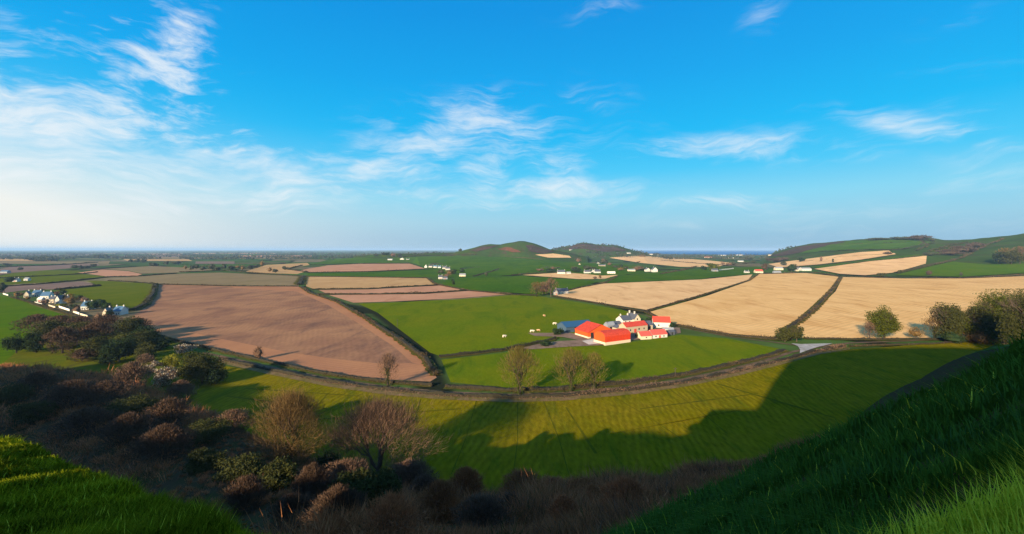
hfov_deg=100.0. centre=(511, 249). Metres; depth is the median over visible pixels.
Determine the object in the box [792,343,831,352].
road
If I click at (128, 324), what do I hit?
tree
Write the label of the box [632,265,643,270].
tree
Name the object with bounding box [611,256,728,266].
tilled field
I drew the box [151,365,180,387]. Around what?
bush
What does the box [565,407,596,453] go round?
path
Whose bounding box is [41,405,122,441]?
bush
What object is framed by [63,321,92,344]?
tree
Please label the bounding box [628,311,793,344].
lane
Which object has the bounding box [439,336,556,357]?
hedge
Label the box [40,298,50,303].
tree
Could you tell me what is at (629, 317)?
farmhouse
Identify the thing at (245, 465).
bush
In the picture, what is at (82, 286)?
hedge
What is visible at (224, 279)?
stubble field
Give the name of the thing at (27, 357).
grass field
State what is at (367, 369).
ploughed headland
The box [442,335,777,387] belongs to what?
grass field
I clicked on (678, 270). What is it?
hedge
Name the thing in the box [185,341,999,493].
meadow
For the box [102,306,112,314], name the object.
house
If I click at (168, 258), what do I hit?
field
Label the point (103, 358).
tree
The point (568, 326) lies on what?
metal shed
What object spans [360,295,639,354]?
grass field
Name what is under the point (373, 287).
hedge
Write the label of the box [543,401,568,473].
path
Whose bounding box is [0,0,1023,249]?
sky
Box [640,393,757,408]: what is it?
path
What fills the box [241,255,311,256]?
field
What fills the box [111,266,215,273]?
stubble field
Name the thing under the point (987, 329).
tree
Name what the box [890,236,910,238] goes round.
tree
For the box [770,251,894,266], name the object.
tilled field
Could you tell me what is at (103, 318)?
tree
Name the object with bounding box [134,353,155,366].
bush
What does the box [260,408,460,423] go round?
path
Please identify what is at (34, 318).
tree
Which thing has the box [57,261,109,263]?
field
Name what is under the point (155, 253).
field
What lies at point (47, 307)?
hedge
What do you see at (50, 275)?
hedge
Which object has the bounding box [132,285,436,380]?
ploughed field
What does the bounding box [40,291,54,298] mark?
house
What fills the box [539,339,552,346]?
bush
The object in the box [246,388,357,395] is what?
path
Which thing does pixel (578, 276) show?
tilled field
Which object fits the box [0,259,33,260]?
field
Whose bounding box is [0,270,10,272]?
shed
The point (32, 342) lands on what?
tree
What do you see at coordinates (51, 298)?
house
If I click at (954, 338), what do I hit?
bush
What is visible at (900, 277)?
hedge
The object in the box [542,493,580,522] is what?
bush
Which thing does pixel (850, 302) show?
tilled field
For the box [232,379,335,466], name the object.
tree
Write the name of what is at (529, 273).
hedge
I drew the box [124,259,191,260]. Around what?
field
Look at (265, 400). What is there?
path
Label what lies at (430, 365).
hedge
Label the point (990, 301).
tree
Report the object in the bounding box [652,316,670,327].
tiled house
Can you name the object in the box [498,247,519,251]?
bracken
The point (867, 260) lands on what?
grass field
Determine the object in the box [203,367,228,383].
bush
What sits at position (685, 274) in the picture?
grass field
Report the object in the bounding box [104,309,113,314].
tree
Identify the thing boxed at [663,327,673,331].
farm shed
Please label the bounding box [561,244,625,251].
heath
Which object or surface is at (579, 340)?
farm yard
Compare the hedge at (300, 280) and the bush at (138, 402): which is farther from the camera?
the hedge at (300, 280)
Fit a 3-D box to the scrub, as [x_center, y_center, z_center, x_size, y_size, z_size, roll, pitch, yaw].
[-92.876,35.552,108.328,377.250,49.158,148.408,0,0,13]
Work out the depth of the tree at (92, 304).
424.64 m
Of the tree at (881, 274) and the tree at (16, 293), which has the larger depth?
the tree at (881, 274)
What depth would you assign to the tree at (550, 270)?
1111.26 m
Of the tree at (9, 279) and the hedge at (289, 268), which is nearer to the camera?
the tree at (9, 279)
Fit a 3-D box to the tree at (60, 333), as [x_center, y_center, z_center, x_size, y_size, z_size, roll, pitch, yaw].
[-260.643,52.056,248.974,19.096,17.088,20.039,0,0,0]
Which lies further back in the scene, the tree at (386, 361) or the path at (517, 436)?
the tree at (386, 361)
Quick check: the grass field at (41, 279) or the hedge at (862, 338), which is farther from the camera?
the grass field at (41, 279)
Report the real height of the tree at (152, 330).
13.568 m
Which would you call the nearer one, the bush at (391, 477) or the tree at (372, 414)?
the bush at (391, 477)
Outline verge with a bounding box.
[222,348,849,401]
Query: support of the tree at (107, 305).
on the ground at (440, 381)
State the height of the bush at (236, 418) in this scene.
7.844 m
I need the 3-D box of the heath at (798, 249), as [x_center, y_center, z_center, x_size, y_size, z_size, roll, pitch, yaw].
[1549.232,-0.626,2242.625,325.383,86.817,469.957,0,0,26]
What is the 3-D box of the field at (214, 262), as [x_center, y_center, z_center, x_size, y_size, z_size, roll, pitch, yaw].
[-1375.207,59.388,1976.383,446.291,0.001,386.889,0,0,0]
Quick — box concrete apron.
[583,339,597,343]
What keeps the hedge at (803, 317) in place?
on the ground at (440, 381)
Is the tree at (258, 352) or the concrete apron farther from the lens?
the concrete apron
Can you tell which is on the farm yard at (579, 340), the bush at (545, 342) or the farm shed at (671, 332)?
the farm shed at (671, 332)
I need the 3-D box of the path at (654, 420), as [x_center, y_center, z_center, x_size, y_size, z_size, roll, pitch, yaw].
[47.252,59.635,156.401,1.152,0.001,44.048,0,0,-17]
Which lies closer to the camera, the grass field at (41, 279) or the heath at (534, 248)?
the grass field at (41, 279)
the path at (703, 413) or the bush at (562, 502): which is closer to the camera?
the bush at (562, 502)
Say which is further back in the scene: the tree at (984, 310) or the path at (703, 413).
the tree at (984, 310)
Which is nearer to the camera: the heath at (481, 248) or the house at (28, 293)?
the house at (28, 293)
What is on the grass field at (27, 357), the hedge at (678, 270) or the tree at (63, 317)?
the tree at (63, 317)
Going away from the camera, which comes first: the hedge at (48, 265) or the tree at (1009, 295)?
the tree at (1009, 295)
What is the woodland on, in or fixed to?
on the ground at (440, 381)
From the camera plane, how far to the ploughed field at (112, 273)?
1075.38 m
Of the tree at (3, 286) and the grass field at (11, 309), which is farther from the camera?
the tree at (3, 286)
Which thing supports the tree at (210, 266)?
on the stubble field at (152, 269)
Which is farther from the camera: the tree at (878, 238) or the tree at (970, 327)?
the tree at (878, 238)
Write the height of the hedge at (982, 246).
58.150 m
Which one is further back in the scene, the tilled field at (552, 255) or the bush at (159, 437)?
the tilled field at (552, 255)
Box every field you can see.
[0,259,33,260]
[0,261,56,263]
[0,264,98,274]
[0,270,79,276]
[0,274,104,284]
[0,296,70,364]
[1,281,92,292]
[2,325,222,400]
[55,281,151,308]
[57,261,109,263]
[78,270,140,275]
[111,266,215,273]
[111,273,298,285]
[124,255,189,256]
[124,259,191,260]
[127,253,182,253]
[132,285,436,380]
[137,257,199,258]
[195,261,234,263]
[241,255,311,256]
[241,257,304,258]
[246,263,308,273]
[293,264,423,271]
[306,277,432,288]
[307,270,439,276]
[310,257,407,264]
[319,253,367,253]
[320,285,459,292]
[330,291,502,302]
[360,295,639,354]
[391,256,643,277]
[441,276,598,294]
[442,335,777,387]
[529,273,615,278]
[537,253,570,257]
[556,274,752,309]
[607,266,767,282]
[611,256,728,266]
[651,273,837,336]
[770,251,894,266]
[797,276,1023,337]
[799,239,930,253]
[815,252,937,267]
[816,256,926,274]
[897,262,1023,276]
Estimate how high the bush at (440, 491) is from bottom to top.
6.261 m
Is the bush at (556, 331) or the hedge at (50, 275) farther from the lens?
the hedge at (50, 275)
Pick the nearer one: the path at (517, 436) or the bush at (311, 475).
the bush at (311, 475)
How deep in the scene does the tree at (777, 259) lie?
1861.31 m
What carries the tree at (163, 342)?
on the grass field at (27, 357)
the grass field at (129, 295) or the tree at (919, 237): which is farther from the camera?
the tree at (919, 237)
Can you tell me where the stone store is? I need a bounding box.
[645,320,652,329]
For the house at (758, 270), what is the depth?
1095.47 m
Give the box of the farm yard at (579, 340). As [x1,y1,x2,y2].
[513,327,680,348]
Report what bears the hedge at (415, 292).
on the ground at (440, 381)
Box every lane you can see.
[204,340,931,394]
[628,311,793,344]
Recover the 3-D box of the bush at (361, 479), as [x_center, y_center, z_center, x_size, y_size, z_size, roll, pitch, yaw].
[-19.350,31.110,54.609,6.905,5.450,6.846,0,0,0]
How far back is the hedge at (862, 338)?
284.22 m
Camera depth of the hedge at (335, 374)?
211.65 m
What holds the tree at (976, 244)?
on the hills
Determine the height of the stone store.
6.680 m
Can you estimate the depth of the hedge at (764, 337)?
322.21 m
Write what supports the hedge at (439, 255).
on the hills
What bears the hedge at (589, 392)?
on the ground at (440, 381)
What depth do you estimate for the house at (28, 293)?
537.69 m
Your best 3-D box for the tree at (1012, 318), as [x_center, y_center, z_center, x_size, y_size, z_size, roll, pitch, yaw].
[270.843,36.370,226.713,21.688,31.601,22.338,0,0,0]
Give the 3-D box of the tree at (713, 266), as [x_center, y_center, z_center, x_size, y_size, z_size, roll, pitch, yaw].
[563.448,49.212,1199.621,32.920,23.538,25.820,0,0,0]
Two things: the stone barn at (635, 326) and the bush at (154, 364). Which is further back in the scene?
the stone barn at (635, 326)
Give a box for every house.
[12,277,20,281]
[24,290,31,297]
[32,289,42,296]
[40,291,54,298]
[49,295,55,302]
[54,294,65,303]
[80,300,95,309]
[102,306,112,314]
[113,305,128,314]
[556,287,568,293]
[557,270,564,273]
[651,266,657,271]
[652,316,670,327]
[754,269,762,272]
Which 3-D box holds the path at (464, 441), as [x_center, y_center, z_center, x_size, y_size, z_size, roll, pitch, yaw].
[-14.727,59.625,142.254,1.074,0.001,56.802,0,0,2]
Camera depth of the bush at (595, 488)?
60.46 m
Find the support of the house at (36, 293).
on the ground at (440, 381)
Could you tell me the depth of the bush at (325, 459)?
97.45 m
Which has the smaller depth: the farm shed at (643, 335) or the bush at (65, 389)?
the bush at (65, 389)
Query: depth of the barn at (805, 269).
1213.01 m
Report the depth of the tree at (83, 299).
487.19 m
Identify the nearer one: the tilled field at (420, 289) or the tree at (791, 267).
the tilled field at (420, 289)
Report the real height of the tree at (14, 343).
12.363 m
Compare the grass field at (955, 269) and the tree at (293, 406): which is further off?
the grass field at (955, 269)
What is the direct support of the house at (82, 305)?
on the ground at (440, 381)
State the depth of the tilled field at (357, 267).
1427.76 m
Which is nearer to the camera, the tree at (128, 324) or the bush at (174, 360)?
the bush at (174, 360)
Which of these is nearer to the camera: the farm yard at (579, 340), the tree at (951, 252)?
the farm yard at (579, 340)
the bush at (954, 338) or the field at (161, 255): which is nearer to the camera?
the bush at (954, 338)
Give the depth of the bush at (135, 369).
167.56 m
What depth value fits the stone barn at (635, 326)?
312.19 m
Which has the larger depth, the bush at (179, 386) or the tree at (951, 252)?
the tree at (951, 252)
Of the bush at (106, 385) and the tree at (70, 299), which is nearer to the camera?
the bush at (106, 385)
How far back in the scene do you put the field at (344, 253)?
6556.21 m
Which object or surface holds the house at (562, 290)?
on the ground at (440, 381)
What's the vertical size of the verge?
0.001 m
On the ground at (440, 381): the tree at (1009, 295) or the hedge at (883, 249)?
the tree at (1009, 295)
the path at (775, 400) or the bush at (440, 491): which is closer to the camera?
the bush at (440, 491)
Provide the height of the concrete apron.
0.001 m
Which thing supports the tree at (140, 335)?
on the grass field at (27, 357)
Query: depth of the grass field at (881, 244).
1944.40 m
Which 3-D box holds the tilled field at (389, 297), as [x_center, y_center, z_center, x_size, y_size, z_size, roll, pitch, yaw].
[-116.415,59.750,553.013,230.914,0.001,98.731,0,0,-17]
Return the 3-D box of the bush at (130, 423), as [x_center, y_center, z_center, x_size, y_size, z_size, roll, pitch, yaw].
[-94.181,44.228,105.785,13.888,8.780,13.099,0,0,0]
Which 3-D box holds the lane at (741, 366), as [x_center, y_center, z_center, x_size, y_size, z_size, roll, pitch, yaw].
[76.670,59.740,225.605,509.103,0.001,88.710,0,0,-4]
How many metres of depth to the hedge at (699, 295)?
547.16 m
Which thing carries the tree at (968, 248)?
on the hills
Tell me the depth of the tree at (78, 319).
304.53 m
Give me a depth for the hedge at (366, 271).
1155.19 m
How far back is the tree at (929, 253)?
1411.05 m
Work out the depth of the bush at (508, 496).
58.87 m
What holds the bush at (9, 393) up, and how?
on the hillside
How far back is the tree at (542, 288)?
561.97 m
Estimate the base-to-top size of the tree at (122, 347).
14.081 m
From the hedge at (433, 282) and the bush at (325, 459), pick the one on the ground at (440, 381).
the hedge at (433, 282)
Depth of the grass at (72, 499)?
6.20 m
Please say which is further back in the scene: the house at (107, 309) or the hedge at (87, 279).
the hedge at (87, 279)
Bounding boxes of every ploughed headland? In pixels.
[149,324,432,378]
[231,286,423,364]
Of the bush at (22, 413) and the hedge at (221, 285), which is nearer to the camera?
the bush at (22, 413)
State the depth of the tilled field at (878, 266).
1192.09 m
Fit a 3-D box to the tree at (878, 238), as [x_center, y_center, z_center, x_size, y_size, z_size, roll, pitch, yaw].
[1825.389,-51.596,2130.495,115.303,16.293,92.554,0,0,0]
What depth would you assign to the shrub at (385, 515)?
24.96 m
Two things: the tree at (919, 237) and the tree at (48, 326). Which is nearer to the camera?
the tree at (48, 326)
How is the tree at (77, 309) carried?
on the ground at (440, 381)
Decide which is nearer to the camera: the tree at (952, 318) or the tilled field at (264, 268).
the tree at (952, 318)
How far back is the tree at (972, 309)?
279.46 m
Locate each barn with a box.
[594,328,630,345]
[619,320,647,332]
[799,268,811,270]
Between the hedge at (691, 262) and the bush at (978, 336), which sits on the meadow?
the bush at (978, 336)
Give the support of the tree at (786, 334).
on the ground at (440, 381)
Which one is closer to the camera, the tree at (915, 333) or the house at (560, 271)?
the tree at (915, 333)
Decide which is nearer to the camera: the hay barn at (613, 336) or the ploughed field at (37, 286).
the hay barn at (613, 336)
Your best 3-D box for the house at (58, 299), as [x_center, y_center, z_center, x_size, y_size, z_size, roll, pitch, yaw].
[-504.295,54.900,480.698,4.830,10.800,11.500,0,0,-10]
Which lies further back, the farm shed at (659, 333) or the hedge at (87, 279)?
the hedge at (87, 279)
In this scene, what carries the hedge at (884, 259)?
on the hills
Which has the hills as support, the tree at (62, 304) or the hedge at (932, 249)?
the hedge at (932, 249)
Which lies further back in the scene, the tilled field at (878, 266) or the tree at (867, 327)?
the tilled field at (878, 266)
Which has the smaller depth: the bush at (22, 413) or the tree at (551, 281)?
the bush at (22, 413)
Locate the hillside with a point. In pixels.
(175, 481)
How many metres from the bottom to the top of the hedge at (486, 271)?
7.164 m
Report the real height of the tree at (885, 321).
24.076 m
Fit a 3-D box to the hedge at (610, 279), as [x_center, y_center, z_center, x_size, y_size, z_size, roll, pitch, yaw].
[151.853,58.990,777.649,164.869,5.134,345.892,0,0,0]
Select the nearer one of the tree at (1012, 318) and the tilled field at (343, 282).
the tree at (1012, 318)
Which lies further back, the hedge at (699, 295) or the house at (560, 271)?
the house at (560, 271)
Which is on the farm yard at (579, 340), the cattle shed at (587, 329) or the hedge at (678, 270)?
the cattle shed at (587, 329)
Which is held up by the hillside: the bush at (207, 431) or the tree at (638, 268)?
the bush at (207, 431)
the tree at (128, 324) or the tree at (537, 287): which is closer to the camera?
the tree at (128, 324)
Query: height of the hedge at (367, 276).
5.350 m
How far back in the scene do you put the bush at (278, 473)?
65.12 m
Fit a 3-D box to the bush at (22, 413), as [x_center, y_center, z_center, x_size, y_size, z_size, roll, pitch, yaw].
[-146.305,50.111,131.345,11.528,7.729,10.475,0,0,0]
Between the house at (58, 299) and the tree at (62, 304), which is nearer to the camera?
the tree at (62, 304)
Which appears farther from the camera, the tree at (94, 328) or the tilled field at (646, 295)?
the tilled field at (646, 295)
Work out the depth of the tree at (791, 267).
1166.79 m
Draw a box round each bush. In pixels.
[0,382,38,406]
[2,399,59,425]
[12,370,67,396]
[30,378,107,413]
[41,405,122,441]
[61,379,142,406]
[89,411,158,449]
[102,393,163,420]
[109,361,153,385]
[117,418,202,467]
[134,341,157,361]
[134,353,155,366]
[142,397,191,427]
[144,360,163,372]
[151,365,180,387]
[160,352,182,367]
[162,379,198,401]
[171,343,198,353]
[173,416,234,450]
[175,350,226,383]
[181,447,228,475]
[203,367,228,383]
[208,451,267,484]
[211,407,255,435]
[218,473,271,514]
[254,456,298,492]
[261,491,314,529]
[287,462,333,503]
[300,483,368,530]
[315,449,341,471]
[326,455,377,488]
[328,466,388,511]
[370,467,402,495]
[388,456,440,486]
[405,473,440,495]
[414,478,463,522]
[447,465,488,497]
[449,492,518,530]
[494,466,543,492]
[494,490,526,515]
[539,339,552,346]
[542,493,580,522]
[552,328,563,334]
[573,481,609,500]
[593,470,658,511]
[935,331,967,343]
[962,329,995,344]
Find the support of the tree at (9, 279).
on the grass field at (41, 279)
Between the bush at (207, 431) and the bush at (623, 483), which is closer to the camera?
the bush at (623, 483)
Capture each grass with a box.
[0,434,289,533]
[591,324,1023,533]
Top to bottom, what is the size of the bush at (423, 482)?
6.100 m
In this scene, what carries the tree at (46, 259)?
on the ground at (440, 381)
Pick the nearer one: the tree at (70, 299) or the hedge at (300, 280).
the tree at (70, 299)
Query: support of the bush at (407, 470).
on the hillside
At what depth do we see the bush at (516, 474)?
81.67 m
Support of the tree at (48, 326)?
on the grass field at (27, 357)
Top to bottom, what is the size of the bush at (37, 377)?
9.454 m
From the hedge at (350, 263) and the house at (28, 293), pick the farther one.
the hedge at (350, 263)
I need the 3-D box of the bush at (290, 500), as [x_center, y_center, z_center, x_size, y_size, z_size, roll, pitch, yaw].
[-21.035,25.156,40.845,4.924,3.823,5.084,0,0,41]
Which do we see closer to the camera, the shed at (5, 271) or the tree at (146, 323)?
the tree at (146, 323)
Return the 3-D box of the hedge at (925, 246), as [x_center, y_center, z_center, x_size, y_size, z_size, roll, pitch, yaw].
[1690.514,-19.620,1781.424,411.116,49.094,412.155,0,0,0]
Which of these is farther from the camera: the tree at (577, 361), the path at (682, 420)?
the tree at (577, 361)
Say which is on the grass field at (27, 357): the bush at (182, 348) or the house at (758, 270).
the bush at (182, 348)
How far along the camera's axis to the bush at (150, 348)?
228.30 m
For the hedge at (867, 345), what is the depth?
269.32 m
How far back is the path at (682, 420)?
149.83 m
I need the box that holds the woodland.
[0,242,791,259]
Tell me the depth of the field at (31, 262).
1977.28 m
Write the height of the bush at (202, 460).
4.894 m
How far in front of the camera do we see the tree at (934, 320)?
286.17 m
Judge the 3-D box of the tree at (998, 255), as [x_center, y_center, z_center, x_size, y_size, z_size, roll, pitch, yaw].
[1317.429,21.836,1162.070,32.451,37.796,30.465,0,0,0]
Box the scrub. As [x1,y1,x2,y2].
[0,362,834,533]
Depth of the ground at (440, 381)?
833.91 m
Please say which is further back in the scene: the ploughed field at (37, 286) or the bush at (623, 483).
the ploughed field at (37, 286)
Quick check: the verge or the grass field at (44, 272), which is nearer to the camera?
the verge
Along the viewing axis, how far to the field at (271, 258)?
2867.00 m
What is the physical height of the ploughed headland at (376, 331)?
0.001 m
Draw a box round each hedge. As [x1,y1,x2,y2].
[0,262,98,266]
[0,271,97,277]
[7,272,175,285]
[9,296,80,316]
[54,284,101,289]
[106,280,153,283]
[128,283,158,310]
[156,334,433,386]
[159,283,297,285]
[179,270,303,275]
[219,343,848,399]
[287,265,307,271]
[293,276,308,284]
[299,286,441,375]
[305,275,427,277]
[307,268,435,272]
[311,284,436,289]
[313,262,392,264]
[318,289,468,294]
[401,253,476,256]
[426,278,535,295]
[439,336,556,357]
[443,349,789,392]
[473,268,498,275]
[511,271,555,274]
[552,295,791,340]
[568,276,617,290]
[646,274,758,310]
[660,266,696,273]
[663,260,722,264]
[759,272,1023,277]
[783,277,841,328]
[804,335,1000,340]
[821,242,934,251]
[823,255,926,267]
[849,340,975,346]
[896,252,973,272]
[914,240,929,250]
[927,241,966,250]
[970,238,1004,251]
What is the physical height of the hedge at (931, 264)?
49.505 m
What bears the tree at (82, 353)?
on the grass field at (27, 357)
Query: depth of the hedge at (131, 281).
793.30 m
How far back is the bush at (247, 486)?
55.75 m
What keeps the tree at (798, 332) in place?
on the ground at (440, 381)
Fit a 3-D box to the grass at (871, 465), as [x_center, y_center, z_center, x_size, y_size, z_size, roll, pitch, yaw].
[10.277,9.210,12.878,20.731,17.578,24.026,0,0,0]
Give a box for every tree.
[0,282,7,292]
[0,332,27,352]
[4,277,14,281]
[8,291,23,296]
[9,313,55,333]
[22,329,49,352]
[30,314,80,332]
[33,258,57,260]
[33,319,67,339]
[38,325,82,353]
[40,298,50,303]
[55,303,67,305]
[61,293,79,303]
[62,348,97,361]
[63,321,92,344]
[64,315,109,325]
[71,305,82,311]
[72,321,121,346]
[80,296,90,301]
[80,335,108,357]
[84,299,100,309]
[84,313,124,333]
[94,351,120,364]
[98,335,141,360]
[101,302,111,308]
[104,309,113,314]
[112,330,153,349]
[113,315,144,335]
[128,325,164,340]
[132,317,153,327]
[146,336,172,349]
[206,264,214,268]
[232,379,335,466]
[253,346,263,357]
[303,384,450,480]
[375,353,399,385]
[496,341,545,394]
[527,281,544,296]
[538,282,550,294]
[543,278,558,296]
[545,268,556,272]
[546,346,593,391]
[575,351,610,388]
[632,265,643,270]
[707,263,719,270]
[766,257,789,261]
[773,327,794,341]
[787,264,797,271]
[789,325,805,341]
[860,321,877,337]
[864,238,891,239]
[864,305,903,337]
[875,273,886,276]
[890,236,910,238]
[906,326,923,337]
[907,235,934,239]
[919,315,942,337]
[922,252,940,255]
[926,302,968,341]
[936,249,966,255]
[947,245,978,251]
[958,316,979,339]
[962,306,982,335]
[965,242,986,246]
[968,289,1022,344]
[970,302,998,325]
[973,312,1013,344]
[992,251,1004,263]
[993,288,1023,337]
[993,288,1023,346]
[998,250,1023,263]
[1005,246,1023,263]
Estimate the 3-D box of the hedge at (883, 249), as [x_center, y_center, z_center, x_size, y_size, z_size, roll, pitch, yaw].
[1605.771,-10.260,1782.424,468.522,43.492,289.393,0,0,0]
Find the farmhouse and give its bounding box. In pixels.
[616,310,640,322]
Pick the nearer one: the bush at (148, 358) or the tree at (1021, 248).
the bush at (148, 358)
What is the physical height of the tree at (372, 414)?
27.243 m
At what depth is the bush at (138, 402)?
125.87 m
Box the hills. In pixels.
[353,233,1023,276]
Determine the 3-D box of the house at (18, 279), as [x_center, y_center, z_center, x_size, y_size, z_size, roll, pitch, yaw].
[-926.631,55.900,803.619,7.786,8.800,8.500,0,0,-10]
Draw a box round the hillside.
[0,347,1023,533]
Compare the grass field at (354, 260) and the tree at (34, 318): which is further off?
the grass field at (354, 260)
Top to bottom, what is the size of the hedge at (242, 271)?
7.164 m
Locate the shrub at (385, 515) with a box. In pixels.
[347,489,431,533]
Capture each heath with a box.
[469,246,495,251]
[525,245,554,253]
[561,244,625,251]
[769,241,843,256]
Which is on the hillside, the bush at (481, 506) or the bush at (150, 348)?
the bush at (481, 506)
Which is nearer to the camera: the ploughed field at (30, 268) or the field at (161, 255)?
the ploughed field at (30, 268)
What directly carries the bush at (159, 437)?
on the hillside
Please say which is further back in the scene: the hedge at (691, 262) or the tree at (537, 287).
the hedge at (691, 262)
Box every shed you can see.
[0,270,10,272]
[556,320,590,331]
[575,321,610,337]
[603,321,614,328]
[637,331,651,339]
[649,329,667,338]
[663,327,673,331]
[667,329,675,334]
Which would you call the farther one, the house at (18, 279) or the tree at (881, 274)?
the tree at (881, 274)
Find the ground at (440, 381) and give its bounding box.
[0,250,1011,393]
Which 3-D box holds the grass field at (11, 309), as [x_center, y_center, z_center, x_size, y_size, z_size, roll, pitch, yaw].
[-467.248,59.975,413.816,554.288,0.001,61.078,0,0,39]
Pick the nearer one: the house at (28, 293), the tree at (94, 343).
the tree at (94, 343)
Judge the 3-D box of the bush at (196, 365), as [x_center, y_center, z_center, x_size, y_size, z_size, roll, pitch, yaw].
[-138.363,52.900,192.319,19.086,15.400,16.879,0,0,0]
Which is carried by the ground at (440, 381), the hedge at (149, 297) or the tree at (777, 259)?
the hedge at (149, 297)
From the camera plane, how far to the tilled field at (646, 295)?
607.72 m
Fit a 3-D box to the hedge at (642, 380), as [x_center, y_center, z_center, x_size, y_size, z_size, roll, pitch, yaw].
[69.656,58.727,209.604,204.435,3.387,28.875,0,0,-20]
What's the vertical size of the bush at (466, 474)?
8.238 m
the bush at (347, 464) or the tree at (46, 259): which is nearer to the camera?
the bush at (347, 464)
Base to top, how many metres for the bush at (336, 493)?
4.084 m
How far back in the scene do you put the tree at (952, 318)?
277.03 m
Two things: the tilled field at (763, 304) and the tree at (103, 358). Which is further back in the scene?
the tilled field at (763, 304)
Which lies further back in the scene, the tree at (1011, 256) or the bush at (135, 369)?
the tree at (1011, 256)
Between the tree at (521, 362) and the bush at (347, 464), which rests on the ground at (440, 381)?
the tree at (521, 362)
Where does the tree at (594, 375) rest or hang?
on the ground at (440, 381)
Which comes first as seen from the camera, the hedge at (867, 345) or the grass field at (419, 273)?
the hedge at (867, 345)
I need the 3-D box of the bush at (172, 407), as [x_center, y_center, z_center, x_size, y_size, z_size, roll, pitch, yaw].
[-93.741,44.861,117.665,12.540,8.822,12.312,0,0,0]
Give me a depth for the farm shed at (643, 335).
287.73 m
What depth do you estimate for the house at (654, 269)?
1144.98 m
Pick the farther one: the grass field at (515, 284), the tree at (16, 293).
the grass field at (515, 284)
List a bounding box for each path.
[227,396,326,408]
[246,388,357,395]
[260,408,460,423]
[451,402,475,473]
[513,402,517,470]
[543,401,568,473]
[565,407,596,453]
[613,396,681,438]
[616,408,747,432]
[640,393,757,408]
[670,389,727,433]
[717,383,833,417]
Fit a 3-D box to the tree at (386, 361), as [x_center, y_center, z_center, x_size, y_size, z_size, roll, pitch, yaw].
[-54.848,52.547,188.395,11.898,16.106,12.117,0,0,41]
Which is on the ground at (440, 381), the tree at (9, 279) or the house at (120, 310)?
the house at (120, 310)
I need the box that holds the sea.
[635,250,777,254]
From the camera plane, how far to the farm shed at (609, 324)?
322.71 m

